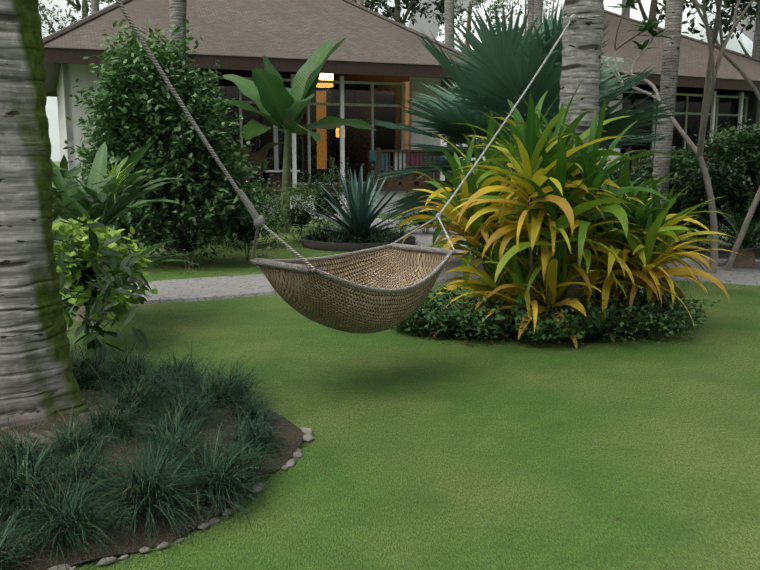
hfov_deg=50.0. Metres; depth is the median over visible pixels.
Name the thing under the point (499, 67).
fan palm
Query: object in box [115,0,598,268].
hammock ropes
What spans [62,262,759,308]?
path
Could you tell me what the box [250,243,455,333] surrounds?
rattan hammock
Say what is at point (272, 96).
banana plant
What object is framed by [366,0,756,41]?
sky
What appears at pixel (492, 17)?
light tree foliage
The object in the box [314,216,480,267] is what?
path to villa
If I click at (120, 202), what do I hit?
birds nest fern
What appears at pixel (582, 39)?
palm trunk
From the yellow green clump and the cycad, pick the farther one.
the cycad
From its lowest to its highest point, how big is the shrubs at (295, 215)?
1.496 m
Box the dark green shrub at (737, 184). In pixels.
[630,114,759,253]
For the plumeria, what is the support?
on the lawn at (338, 516)
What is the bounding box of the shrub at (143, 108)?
[63,19,270,266]
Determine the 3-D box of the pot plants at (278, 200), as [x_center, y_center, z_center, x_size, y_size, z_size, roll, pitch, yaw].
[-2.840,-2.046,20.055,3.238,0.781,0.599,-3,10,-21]
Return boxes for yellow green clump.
[392,79,744,348]
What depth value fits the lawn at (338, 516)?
4.38 m
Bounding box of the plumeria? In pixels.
[601,0,759,272]
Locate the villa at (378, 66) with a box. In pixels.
[42,0,467,217]
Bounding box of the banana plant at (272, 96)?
[223,38,376,232]
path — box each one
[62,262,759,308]
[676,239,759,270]
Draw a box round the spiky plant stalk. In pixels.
[84,156,140,333]
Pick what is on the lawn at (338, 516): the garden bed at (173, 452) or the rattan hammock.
the garden bed at (173, 452)
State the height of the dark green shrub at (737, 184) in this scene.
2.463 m
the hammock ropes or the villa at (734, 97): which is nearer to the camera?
the hammock ropes
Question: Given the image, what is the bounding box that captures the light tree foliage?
[38,0,559,49]
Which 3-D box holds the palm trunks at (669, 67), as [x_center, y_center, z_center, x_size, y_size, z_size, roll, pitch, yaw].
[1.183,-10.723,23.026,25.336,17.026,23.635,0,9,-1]
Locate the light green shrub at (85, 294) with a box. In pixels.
[52,214,157,326]
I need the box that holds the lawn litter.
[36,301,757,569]
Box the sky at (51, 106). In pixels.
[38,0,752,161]
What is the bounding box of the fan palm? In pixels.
[367,0,685,248]
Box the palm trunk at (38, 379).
[0,0,89,430]
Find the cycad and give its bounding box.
[692,202,759,267]
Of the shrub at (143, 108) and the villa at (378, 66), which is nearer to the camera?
the shrub at (143, 108)
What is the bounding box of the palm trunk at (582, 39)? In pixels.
[554,0,603,317]
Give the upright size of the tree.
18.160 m
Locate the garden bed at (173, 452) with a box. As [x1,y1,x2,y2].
[0,327,314,569]
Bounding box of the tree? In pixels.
[40,0,759,55]
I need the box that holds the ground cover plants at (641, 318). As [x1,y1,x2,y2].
[393,282,719,346]
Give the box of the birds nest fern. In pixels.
[51,140,196,320]
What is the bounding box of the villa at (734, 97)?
[440,10,759,187]
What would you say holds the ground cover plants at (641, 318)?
on the lawn at (338, 516)
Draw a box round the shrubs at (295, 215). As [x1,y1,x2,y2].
[85,162,458,268]
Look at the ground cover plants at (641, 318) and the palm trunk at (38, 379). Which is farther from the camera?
the ground cover plants at (641, 318)
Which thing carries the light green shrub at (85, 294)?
on the lawn at (338, 516)
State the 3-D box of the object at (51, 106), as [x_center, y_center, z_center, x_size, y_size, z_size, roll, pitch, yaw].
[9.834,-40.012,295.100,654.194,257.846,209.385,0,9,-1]
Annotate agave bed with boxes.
[291,164,429,251]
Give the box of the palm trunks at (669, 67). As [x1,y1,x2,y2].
[91,0,759,252]
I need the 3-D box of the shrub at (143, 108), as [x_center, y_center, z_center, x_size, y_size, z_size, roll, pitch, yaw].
[-3.065,-1.931,11.267,3.063,3.442,2.457,0,9,-1]
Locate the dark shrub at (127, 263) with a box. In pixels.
[52,155,151,376]
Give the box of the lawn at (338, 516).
[52,162,759,569]
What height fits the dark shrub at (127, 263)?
1.393 m
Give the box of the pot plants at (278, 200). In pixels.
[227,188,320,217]
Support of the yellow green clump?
on the lawn at (338, 516)

